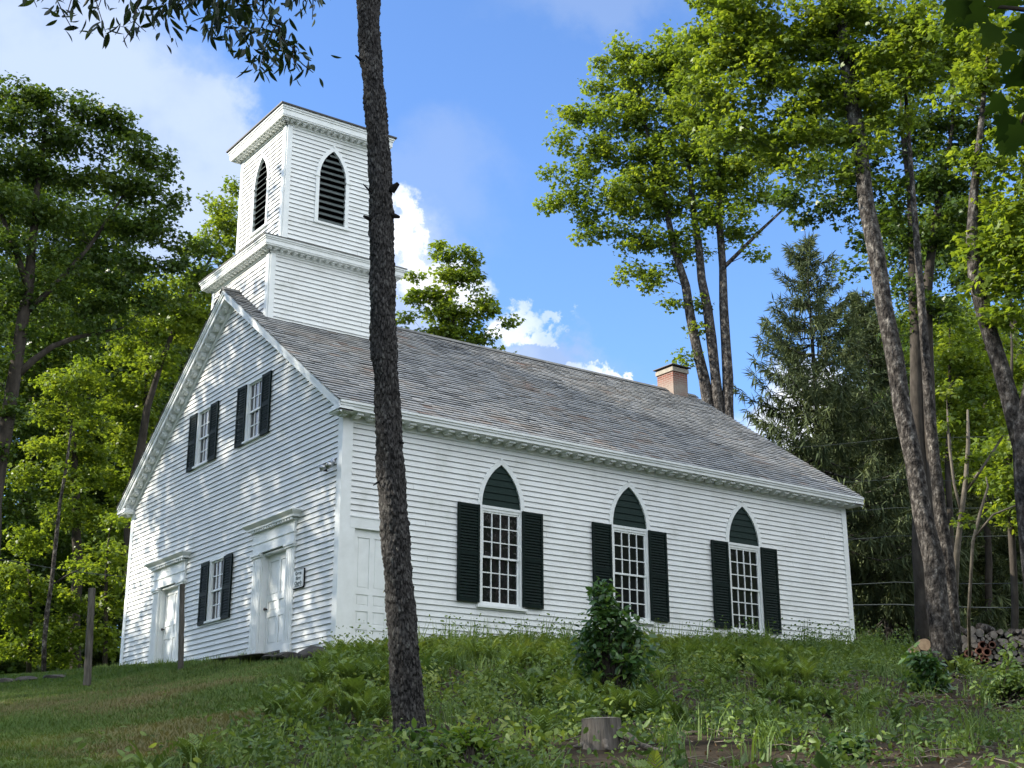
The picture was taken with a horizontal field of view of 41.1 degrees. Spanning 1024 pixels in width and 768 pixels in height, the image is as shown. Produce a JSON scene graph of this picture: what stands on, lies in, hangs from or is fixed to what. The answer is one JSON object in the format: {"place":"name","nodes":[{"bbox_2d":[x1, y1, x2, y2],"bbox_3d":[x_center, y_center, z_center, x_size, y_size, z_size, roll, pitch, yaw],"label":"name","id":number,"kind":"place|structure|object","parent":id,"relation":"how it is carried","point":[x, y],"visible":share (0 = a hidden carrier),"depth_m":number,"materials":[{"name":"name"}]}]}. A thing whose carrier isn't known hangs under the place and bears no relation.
{"place":"outdoors","nodes":[
{"label":"outdoors","id":0,"kind":"place"},
{"bbox_2d":[4,560,126,576],"bbox_3d":[-11.741,4.560,34.302,9.064,0.501,0.905,9,-20,-27],"label":"utility wire","id":1,"kind":"object","parent":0,"point":[65,570],"visible":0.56,"depth_m":34.36,"materials":[{"name":"grey"}]},
{"bbox_2d":[0,0,1023,625],"label":"sky","id":2,"kind":"structure","parent":0,"point":[470,85],"materials":[{"name":"blue"}]},
{"bbox_2d":[1,613,1023,767],"bbox_3d":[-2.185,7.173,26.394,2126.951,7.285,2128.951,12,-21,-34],"label":"ground","id":3,"kind":"structure","parent":0,"point":[700,746],"depth_m":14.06,"materials":[{"name":"green plant"}]},
{"bbox_2d":[0,678,15,682],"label":"fieldstone","id":4,"kind":"object","parent":3,"relation":"on","point":[2,680],"visible":0.48,"depth_m":30.77,"materials":[{"name":"grey stone"}]},
{"bbox_2d":[15,676,37,680],"bbox_3d":[-11.030,6.739,31.073,0.579,0.176,0.376,-1,-18,3],"label":"fieldstone","id":5,"kind":"object","parent":3,"relation":"on","point":[21,678],"visible":0.56,"depth_m":30.94,"materials":[{"name":"grey stone"}]},
{"bbox_2d":[0,558,84,672],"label":"maple tree","id":6,"kind":"object","parent":3,"relation":"on","point":[34,590],"visible":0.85,"depth_m":42.89,"materials":[{"name":"green plant"}]},
{"bbox_2d":[43,674,65,678],"bbox_3d":[-10.454,6.736,31.278,0.555,0.169,0.356,-1,-18,3],"label":"fieldstone","id":7,"kind":"object","parent":3,"relation":"on","point":[55,676],"visible":0.56,"depth_m":31.13,"materials":[{"name":"grey stone"}]},
{"bbox_2d":[1,358,123,668],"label":"maple tree","id":8,"kind":"object","parent":3,"relation":"on","point":[54,385],"visible":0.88,"depth_m":46.66,"materials":[{"name":"green plant"}]},
{"bbox_2d":[28,417,101,671],"bbox_3d":[-11.958,4.251,36.542,2.016,7.024,1.064,3,-18,-10],"label":"sapling","id":9,"kind":"object","parent":3,"relation":"on","point":[41,509],"visible":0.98,"depth_m":36.55,"materials":[{"name":"green plant"}]},
{"bbox_2d":[0,141,148,674],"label":"broadleaf tree","id":10,"kind":"object","parent":3,"relation":"on","point":[22,513],"visible":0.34,"depth_m":54.17,"materials":[{"name":"green plant"}]},
{"bbox_2d":[0,258,153,625],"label":"broadleaf tree","id":11,"kind":"object","parent":3,"relation":"on","point":[39,409],"depth_m":71.26,"materials":[{"name":"green plant"}]},
{"bbox_2d":[28,512,130,665],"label":"maple tree","id":12,"kind":"object","parent":3,"relation":"on","point":[103,635],"visible":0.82,"depth_m":42.80,"materials":[{"name":"green plant"}]},
{"bbox_2d":[83,588,95,685],"bbox_3d":[-8.500,5.080,27.477,0.219,1.939,0.158,4,-18,-13],"label":"fence post","id":13,"kind":"object","parent":3,"relation":"on","point":[87,677],"visible":1,"depth_m":27.41,"materials":[{"name":"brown wood"}]},
{"bbox_2d":[0,173,191,673],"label":"broadleaf tree","id":14,"kind":"object","parent":3,"relation":"on","point":[5,275],"visible":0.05,"depth_m":59.79,"materials":[{"name":"green plant"}]},
{"bbox_2d":[0,242,210,665],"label":"broadleaf tree","id":15,"kind":"object","parent":3,"relation":"on","point":[119,627],"depth_m":61.36,"materials":[{"name":"green plant"}]},
{"bbox_2d":[0,70,218,551],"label":"maple tree","id":16,"kind":"object","parent":3,"relation":"on","point":[41,213],"visible":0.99,"depth_m":41.04,"materials":[{"name":"green plant"}]},
{"bbox_2d":[35,291,211,666],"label":"broadleaf tree","id":17,"kind":"object","parent":3,"relation":"on","point":[161,406],"visible":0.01,"depth_m":58.84,"materials":[{"name":"green plant"}]},
{"bbox_2d":[68,292,207,501],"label":"maple tree","id":18,"kind":"object","parent":3,"relation":"on","point":[131,417],"visible":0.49,"depth_m":49.80,"materials":[{"name":"green plant"}]},
{"bbox_2d":[76,175,239,599],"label":"maple tree","id":19,"kind":"object","parent":3,"relation":"on","point":[222,216],"visible":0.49,"depth_m":48.40,"materials":[{"name":"green plant"}]},
{"bbox_2d":[0,649,338,767],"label":"lawn grass","id":20,"kind":"structure","parent":3,"relation":"on","point":[34,693],"depth_m":20.14,"materials":[{"name":"green plant"}]},
{"bbox_2d":[114,249,232,624],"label":"broadleaf tree","id":21,"kind":"object","parent":3,"relation":"on","point":[182,367],"depth_m":71.23,"materials":[{"name":"green plant"}]},
{"bbox_2d":[178,584,184,668],"bbox_3d":[-6.769,5.066,27.978,0.211,1.934,0.121,4,-18,-13],"label":"fence post","id":22,"kind":"object","parent":3,"relation":"on","point":[181,629],"visible":0.91,"depth_m":27.95,"materials":[{"name":"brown wood"}]},
{"bbox_2d":[18,0,427,755],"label":"cherry tree","id":23,"kind":"object","parent":3,"relation":"on","point":[406,690],"visible":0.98,"depth_m":13.63,"materials":[{"name":"brown plant"}]},
{"bbox_2d":[217,655,238,660],"bbox_3d":[-5.650,5.555,27.640,0.523,0.094,0.876,12,-21,-34],"label":"fieldstone","id":24,"kind":"object","parent":3,"relation":"on","point":[227,657],"visible":0.45,"depth_m":27.44,"materials":[{"name":"grey stone"}]},
{"bbox_2d":[238,653,271,660],"bbox_3d":[-5.056,5.368,26.828,0.643,0.115,1.181,12,-21,-34],"label":"fieldstone","id":25,"kind":"object","parent":3,"relation":"on","point":[252,656],"visible":0.67,"depth_m":26.56,"materials":[{"name":"grey stone"}]},
{"bbox_2d":[261,655,272,660],"bbox_3d":[-4.659,5.269,26.311,0.364,0.110,0.569,12,-21,-34],"label":"fieldstone","id":26,"kind":"object","parent":3,"relation":"on","point":[264,657],"visible":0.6,"depth_m":26.13,"materials":[{"name":"grey stone"}]},
{"bbox_2d":[271,652,296,659],"bbox_3d":[-4.344,5.170,25.876,0.469,0.168,0.711,12,-21,-34],"label":"fieldstone","id":27,"kind":"object","parent":3,"relation":"on","point":[282,655],"visible":0.62,"depth_m":25.62,"materials":[{"name":"grey stone"}]},
{"bbox_2d":[294,646,325,658],"bbox_3d":[-3.755,5.013,25.319,0.384,0.307,0.925,12,-21,-34],"label":"fieldstone","id":28,"kind":"object","parent":3,"relation":"on","point":[304,653],"visible":0.52,"depth_m":25.15,"materials":[{"name":"grey stone"}]},
{"bbox_2d":[383,717,446,767],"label":"leafy shrub","id":29,"kind":"object","parent":3,"relation":"on","point":[418,737],"visible":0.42,"depth_m":12.14,"materials":[{"name":"green plant"}]},
{"bbox_2d":[395,239,525,353],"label":"maple tree","id":30,"kind":"object","parent":3,"relation":"on","point":[452,324],"visible":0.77,"depth_m":42.56,"materials":[{"name":"green plant"}]},
{"bbox_2d":[416,719,526,767],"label":"leafy shrub","id":31,"kind":"object","parent":3,"relation":"on","point":[469,748],"visible":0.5,"depth_m":12.12,"materials":[{"name":"green plant"}]},
{"bbox_2d":[116,101,863,665],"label":"church","id":32,"kind":"structure","parent":3,"relation":"on","point":[536,489],"depth_m":30.60,"materials":[{"name":"white paint"}]},
{"bbox_2d":[161,587,177,662],"bbox_3d":[-7.956,5.692,31.918,0.115,1.850,1.100,12,-21,-34],"label":"door","id":33,"kind":"structure","parent":32,"relation":"in","point":[168,629],"depth_m":32.10,"materials":[{"name":"paint"}]},
{"bbox_2d":[192,402,212,468],"bbox_3d":[-7.224,1.222,32.034,0.141,1.430,0.870,12,-21,-34],"label":"window","id":34,"kind":"structure","parent":32,"relation":"in","point":[201,449],"depth_m":32.17,"materials":[{"name":"paint"}]},
{"bbox_2d":[204,554,227,623],"bbox_3d":[-6.466,4.487,29.898,0.141,1.430,0.870,12,-21,-34],"label":"window","id":35,"kind":"structure","parent":32,"relation":"in","point":[216,564],"depth_m":30.03,"materials":[{"name":"paint"}]},
{"bbox_2d":[242,373,264,444],"bbox_3d":[-5.632,0.545,29.909,0.141,1.430,0.870,12,-21,-34],"label":"window","id":36,"kind":"structure","parent":32,"relation":"in","point":[253,402],"depth_m":30.04,"materials":[{"name":"paint"}]},
{"bbox_2d":[263,551,285,654],"bbox_3d":[-4.786,4.426,27.565,0.230,2.080,1.240,12,-21,-34],"label":"door","id":37,"kind":"structure","parent":32,"relation":"in","point":[277,562],"depth_m":27.73,"materials":[{"name":"paint"}]},
{"bbox_2d":[293,568,304,589],"bbox_3d":[-4.164,3.805,26.669,0.032,0.380,0.460,12,-21,-34],"label":"church sign","id":38,"kind":"object","parent":32,"relation":"attached to","point":[298,578],"visible":1,"depth_m":26.63,"materials":[{"name":"white"}]},
{"bbox_2d":[351,529,387,644],"bbox_3d":[-2.687,3.891,25.843,0.830,2.250,0.045,12,-21,-34],"label":"door","id":39,"kind":"structure","parent":32,"relation":"in","point":[368,605],"depth_m":25.82,"materials":[{"name":"paint"}]},
{"bbox_2d":[476,458,527,611],"bbox_3d":[-0.226,3.037,27.881,1.220,3.130,0.155,12,-21,-34],"label":"window","id":40,"kind":"structure","parent":32,"relation":"in","point":[500,521],"depth_m":27.86,"materials":[{"name":"paint"}]},
{"bbox_2d":[609,480,655,624],"bbox_3d":[2.574,3.635,29.788,1.220,3.130,0.155,12,-21,-34],"label":"window","id":41,"kind":"structure","parent":32,"relation":"in","point":[630,555],"depth_m":29.81,"materials":[{"name":"paint"}]},
{"bbox_2d":[725,500,769,635],"bbox_3d":[5.407,4.240,31.717,1.220,3.130,0.155,12,-21,-34],"label":"window","id":42,"kind":"structure","parent":32,"relation":"in","point":[744,554],"depth_m":31.73,"materials":[{"name":"paint"}]},
{"bbox_2d":[73,628,1023,767],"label":"weed cover","id":43,"kind":"object","parent":3,"relation":"on","point":[818,760],"visible":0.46,"depth_m":14.02,"materials":[{"name":"green plant"}]},
{"bbox_2d":[121,630,1021,767],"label":"fern cover","id":44,"kind":"object","parent":3,"relation":"on","point":[359,692],"visible":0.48,"depth_m":19.28,"materials":[{"name":"green plant"}]},
{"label":"firewood log","id":45,"kind":"object","parent":44,"relation":"on","visible":0},
{"bbox_2d":[917,639,930,651],"bbox_3d":[8.190,5.226,27.221,0.262,0.246,0.450,-2,-18,7],"label":"firewood log","id":46,"kind":"object","parent":45,"relation":"on","point":[923,645],"visible":0.68,"depth_m":27.01,"materials":[{"name":"beige wood"}]},
{"bbox_2d":[135,654,1023,767],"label":"twig litter","id":47,"kind":"object","parent":3,"relation":"on","point":[713,762],"visible":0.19,"depth_m":13.84,"materials":[{"name":"brown plant"}]},
{"bbox_2d":[173,663,1023,767],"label":"leaf litter","id":48,"kind":"object","parent":3,"relation":"on","point":[872,753],"visible":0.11,"depth_m":14.26,"materials":[{"name":"brown plant"}]},
{"bbox_2d":[563,576,665,689],"bbox_3d":[1.408,3.587,19.238,1.425,1.779,0.898,-7,-19,19],"label":"leafy shrub","id":49,"kind":"object","parent":3,"relation":"on","point":[613,658],"visible":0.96,"depth_m":19.17,"materials":[{"name":"green plant"}]},
{"bbox_2d":[573,717,670,752],"bbox_3d":[0.987,3.312,12.758,0.557,0.426,0.936,12,-21,-34],"label":"tree stump","id":50,"kind":"object","parent":3,"relation":"on","point":[605,729],"visible":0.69,"depth_m":12.81,"materials":[{"name":"grey wood"}]},
{"bbox_2d":[532,19,804,418],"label":"maple tree","id":51,"kind":"object","parent":3,"relation":"on","point":[681,118],"visible":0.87,"depth_m":45.49,"materials":[{"name":"green plant"}]},
{"bbox_2d":[666,0,1005,678],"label":"maple tree","id":52,"kind":"object","parent":3,"relation":"on","point":[760,38],"visible":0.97,"depth_m":27.86,"materials":[{"name":"green plant"}]},
{"bbox_2d":[733,232,951,576],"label":"spruce tree","id":53,"kind":"object","parent":3,"relation":"on","point":[808,410],"visible":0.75,"depth_m":46.03,"materials":[{"name":"green plant"}]},
{"bbox_2d":[819,727,876,764],"bbox_3d":[2.934,3.211,11.934,0.534,0.434,0.438,12,-21,-34],"label":"leafy shrub","id":54,"kind":"object","parent":3,"relation":"on","point":[860,740],"visible":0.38,"depth_m":11.91,"materials":[{"name":"green plant"}]},
{"bbox_2d":[814,437,892,637],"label":"hemlock tree","id":55,"kind":"object","parent":3,"relation":"on","point":[883,626],"depth_m":55.31,"materials":[{"name":"green plant"}]},
{"bbox_2d":[843,429,897,625],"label":"hemlock tree","id":56,"kind":"object","parent":3,"relation":"on","point":[866,460],"visible":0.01,"depth_m":61.88,"materials":[{"name":"green plant"}]},
{"bbox_2d":[760,10,1017,650],"bbox_3d":[10.115,-1.464,34.398,7.267,17.024,2.986,-5,-18,14],"label":"maple tree","id":57,"kind":"object","parent":3,"relation":"on","point":[934,186],"visible":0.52,"depth_m":35.10,"materials":[{"name":"green plant"}]},
{"bbox_2d":[794,287,1023,647],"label":"spruce tree","id":58,"kind":"object","parent":3,"relation":"on","point":[891,454],"visible":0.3,"depth_m":47.68,"materials":[{"name":"green plant"}]},
{"bbox_2d":[806,291,1023,434],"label":"broadleaf tree","id":59,"kind":"object","parent":3,"relation":"on","point":[903,305],"depth_m":75.80,"materials":[{"name":"green plant"}]},
{"bbox_2d":[897,642,959,693],"bbox_3d":[6.465,4.537,21.267,0.872,1.044,0.732,1,-18,-4],"label":"leafy shrub","id":60,"kind":"object","parent":3,"relation":"on","point":[918,662],"visible":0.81,"depth_m":21.17,"materials":[{"name":"green plant"}]},
{"bbox_2d":[851,180,1023,463],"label":"broadleaf tree","id":61,"kind":"object","parent":3,"relation":"on","point":[940,260],"visible":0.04,"depth_m":69.16,"materials":[{"name":"green plant"}]},
{"bbox_2d":[855,433,1023,629],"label":"hemlock tree","id":62,"kind":"object","parent":3,"relation":"on","point":[940,445],"visible":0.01,"depth_m":52.86,"materials":[{"name":"green plant"}]},
{"bbox_2d":[906,440,983,570],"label":"hemlock tree","id":63,"kind":"object","parent":3,"relation":"on","point":[958,462],"depth_m":58.09,"materials":[{"name":"green plant"}]},
{"bbox_2d":[880,469,1023,650],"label":"hemlock tree","id":64,"kind":"object","parent":3,"relation":"on","point":[1000,549],"visible":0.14,"depth_m":49.94,"materials":[{"name":"green plant"}]},
{"bbox_2d":[894,294,1023,622],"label":"maple tree","id":65,"kind":"object","parent":3,"relation":"on","point":[1018,371],"visible":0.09,"depth_m":48.65,"materials":[{"name":"green plant"}]},
{"bbox_2d":[913,0,1023,587],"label":"maple tree","id":66,"kind":"object","parent":3,"relation":"on","point":[980,285],"visible":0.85,"depth_m":20.18,"materials":[{"name":"green plant"}]},
{"bbox_2d":[935,377,1011,590],"bbox_3d":[8.898,3.002,27.807,1.550,5.421,5.020,0,-18,-1],"label":"sapling","id":67,"kind":"object","parent":3,"relation":"on","point":[977,457],"visible":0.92,"depth_m":26.20,"materials":[{"name":"green plant"}]},
{"bbox_2d":[933,301,1023,552],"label":"maple tree","id":68,"kind":"object","parent":3,"relation":"on","point":[964,364],"visible":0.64,"depth_m":45.22,"materials":[{"name":"green plant"}]},
{"bbox_2d":[941,0,1023,158],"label":"maple tree","id":69,"kind":"object","parent":3,"relation":"on","point":[1009,135],"visible":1,"depth_m":5.39,"materials":[{"name":"green plant"}]},
{"bbox_2d":[967,477,1015,661],"bbox_3d":[9.391,4.015,28.101,1.342,3.558,3.966,1,-18,-4],"label":"dead sapling","id":70,"kind":"object","parent":3,"relation":"on","point":[975,534],"visible":0.8,"depth_m":26.80,"materials":[{"name":"grey wood"}]},
{"bbox_2d":[960,462,1023,623],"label":"hemlock tree","id":71,"kind":"object","parent":3,"relation":"on","point":[1018,560],"visible":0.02,"depth_m":53.55,"materials":[{"name":"green plant"}]},
{"bbox_2d":[968,328,1018,650],"bbox_3d":[14.520,3.137,38.179,3.448,9.970,2.628,-8,-19,24],"label":"maple tree","id":72,"kind":"object","parent":3,"relation":"on","point":[1006,486],"visible":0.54,"depth_m":38.04,"materials":[{"name":"green plant"}]},
{"bbox_2d":[970,634,1023,706],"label":"leafy shrub","id":73,"kind":"object","parent":3,"relation":"on","point":[1008,680],"visible":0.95,"depth_m":19.44,"materials":[{"name":"green plant"}]},
{"bbox_3d":[10.436,5.845,28.318,0.172,0.112,0.464,12,-21,-34],"label":"fieldstone","id":74,"kind":"object","parent":3,"relation":"on","visible":0},
{"bbox_2d":[1016,656,1023,662],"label":"firewood log","id":75,"kind":"object","parent":74,"relation":"on","point":[1019,659],"visible":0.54,"depth_m":28.18,"materials":[{"name":"grey wood"}]},
{"bbox_2d":[1015,647,1023,656],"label":"firewood log","id":76,"kind":"object","parent":75,"relation":"on","point":[1021,651],"visible":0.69,"depth_m":28.32,"materials":[{"name":"grey wood"}]},
{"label":"fieldstone","id":77,"kind":"object","parent":3,"relation":"on","visible":0},
{"bbox_2d":[962,649,972,656],"bbox_3d":[9.577,5.695,28.758,0.167,0.163,0.450,-2,-18,7],"label":"clay pipe","id":78,"kind":"object","parent":77,"relation":"on","point":[964,654],"visible":0.62,"depth_m":28.58,"materials":[{"name":"ceramic"}]},
{"bbox_2d":[791,436,988,447],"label":"utility wire","id":79,"kind":"object","parent":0,"point":[882,439],"visible":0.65,"depth_m":43.90,"materials":[{"name":"grey"}]},
{"bbox_2d":[838,479,993,482],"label":"utility wire","id":80,"kind":"object","parent":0,"point":[906,479],"visible":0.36,"depth_m":43.33,"materials":[{"name":"grey"}]},
{"bbox_2d":[848,535,1015,539],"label":"utility wire","id":81,"kind":"object","parent":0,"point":[951,536],"visible":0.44,"depth_m":42.29,"materials":[{"name":"grey"}]},
{"bbox_2d":[851,582,1021,584],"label":"utility wire","id":82,"kind":"object","parent":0,"point":[913,582],"visible":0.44,"depth_m":42.30,"materials":[{"name":"grey"}]},
{"bbox_2d":[853,604,1023,607],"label":"utility wire","id":83,"kind":"object","parent":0,"point":[913,605],"visible":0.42,"depth_m":42.18,"materials":[{"name":"grey"}]},
{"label":"firewood log","id":84,"kind":"object","parent":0,"visible":0},
{"bbox_2d":[987,641,995,648],"bbox_3d":[10.037,5.501,28.656,0.153,0.149,0.450,-2,-18,7],"label":"clay pipe","id":85,"kind":"object","parent":84,"relation":"on","point":[991,643],"visible":0.81,"depth_m":28.47,"materials":[{"name":"ceramic"}]},
{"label":"fieldstone","id":86,"kind":"object","parent":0,"visible":0},
{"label":"clay pipe","id":87,"kind":"object","parent":86,"relation":"on","visible":0},
{"bbox_2d":[983,648,990,657],"bbox_3d":[9.927,5.647,28.650,0.174,0.169,0.450,-2,-18,7],"label":"clay pipe","id":88,"kind":"object","parent":87,"relation":"on","point":[986,652],"visible":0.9,"depth_m":28.48,"materials":[{"name":"ceramic"}]},
{"bbox_2d":[977,641,986,648],"bbox_3d":[9.860,5.513,28.716,0.174,0.170,0.450,-2,-18,7],"label":"clay pipe","id":89,"kind":"object","parent":88,"relation":"on","point":[981,644],"visible":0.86,"depth_m":28.53,"materials":[{"name":"ceramic"}]},
{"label":"firewood log","id":90,"kind":"object","parent":89,"relation":"on","visible":0},
{"bbox_2d":[974,629,983,638],"bbox_3d":[9.851,5.294,28.876,0.179,0.185,0.450,-2,-18,7],"label":"firewood log","id":91,"kind":"object","parent":90,"relation":"on","point":[979,633],"visible":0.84,"depth_m":28.67,"materials":[{"name":"grey wood"}]},
{"bbox_2d":[976,623,995,633],"bbox_3d":[10.094,5.220,29.091,0.492,0.220,0.209,12,-21,-34],"label":"firewood log","id":92,"kind":"object","parent":91,"relation":"on","point":[986,628],"visible":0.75,"depth_m":28.99,"materials":[{"name":"grey wood"}]},
{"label":"fieldstone","id":93,"kind":"object","parent":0,"visible":0},
{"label":"fieldstone","id":94,"kind":"object","parent":93,"relation":"on","visible":0},
{"bbox_2d":[972,657,981,663],"bbox_3d":[9.750,5.825,28.657,0.152,0.150,0.450,-2,-18,7],"label":"clay pipe","id":95,"kind":"object","parent":94,"relation":"on","point":[978,658],"visible":0.55,"depth_m":28.47,"materials":[{"name":"ceramic"}]},
{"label":"clay pipe","id":96,"kind":"object","parent":95,"relation":"on","visible":0},
{"bbox_2d":[974,647,982,655],"bbox_3d":[9.785,5.638,28.703,0.160,0.156,0.450,-2,-18,7],"label":"clay pipe","id":97,"kind":"object","parent":96,"relation":"on","point":[978,650],"visible":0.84,"depth_m":28.52,"materials":[{"name":"ceramic"}]},
{"bbox_2d":[967,642,977,649],"bbox_3d":[9.711,5.518,28.782,0.148,0.161,0.450,-2,-18,7],"label":"firewood log","id":98,"kind":"object","parent":97,"relation":"on","point":[974,645],"visible":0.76,"depth_m":28.57,"materials":[{"name":"grey wood"}]},
{"bbox_2d":[967,634,976,642],"bbox_3d":[9.683,5.400,28.814,0.180,0.194,0.450,-2,-18,7],"label":"firewood log","id":99,"kind":"object","parent":98,"relation":"on","point":[973,638],"visible":0.51,"depth_m":28.60,"materials":[{"name":"grey wood"}]},
{"bbox_2d":[963,626,975,636],"bbox_3d":[9.679,5.243,28.883,0.198,0.190,0.450,-2,-18,7],"label":"firewood log","id":100,"kind":"object","parent":99,"relation":"on","point":[973,630],"visible":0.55,"depth_m":28.67,"materials":[{"name":"grey wood"}]},
{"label":"firewood log","id":101,"kind":"object","parent":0,"visible":0},
{"bbox_2d":[961,635,967,643],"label":"firewood log","id":102,"kind":"object","parent":101,"relation":"on","point":[964,638],"visible":0.41,"depth_m":28.73,"materials":[{"name":"grey wood"}]},
{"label":"firewood log","id":103,"kind":"object","parent":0,"visible":0},
{"bbox_2d":[999,638,1007,647],"bbox_3d":[10.265,5.447,28.602,0.173,0.180,0.450,-2,-18,7],"label":"firewood log","id":104,"kind":"object","parent":103,"relation":"on","point":[1001,643],"visible":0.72,"depth_m":28.39,"materials":[{"name":"grey wood"}]},
{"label":"firewood log","id":105,"kind":"object","parent":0,"visible":0},
{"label":"firewood log","id":106,"kind":"object","parent":105,"relation":"on","visible":0},
{"bbox_2d":[986,631,997,640],"bbox_3d":[10.107,5.308,28.751,0.154,0.170,0.450,-2,-18,7],"label":"firewood log","id":107,"kind":"object","parent":106,"relation":"on","point":[993,634],"visible":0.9,"depth_m":28.55,"materials":[{"name":"grey wood"}]},
{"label":"firewood log","id":108,"kind":"object","parent":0,"visible":0},
{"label":"firewood log","id":109,"kind":"object","parent":108,"relation":"on","visible":0},
{"bbox_2d":[1007,637,1016,644],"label":"firewood log","id":110,"kind":"object","parent":109,"relation":"on","point":[1011,638],"visible":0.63,"depth_m":28.45,"materials":[{"name":"grey wood"}]},
{"bbox_2d":[1000,631,1009,638],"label":"firewood log","id":111,"kind":"object","parent":110,"relation":"on","point":[1004,635],"visible":0.8,"depth_m":28.55,"materials":[{"name":"grey wood"}]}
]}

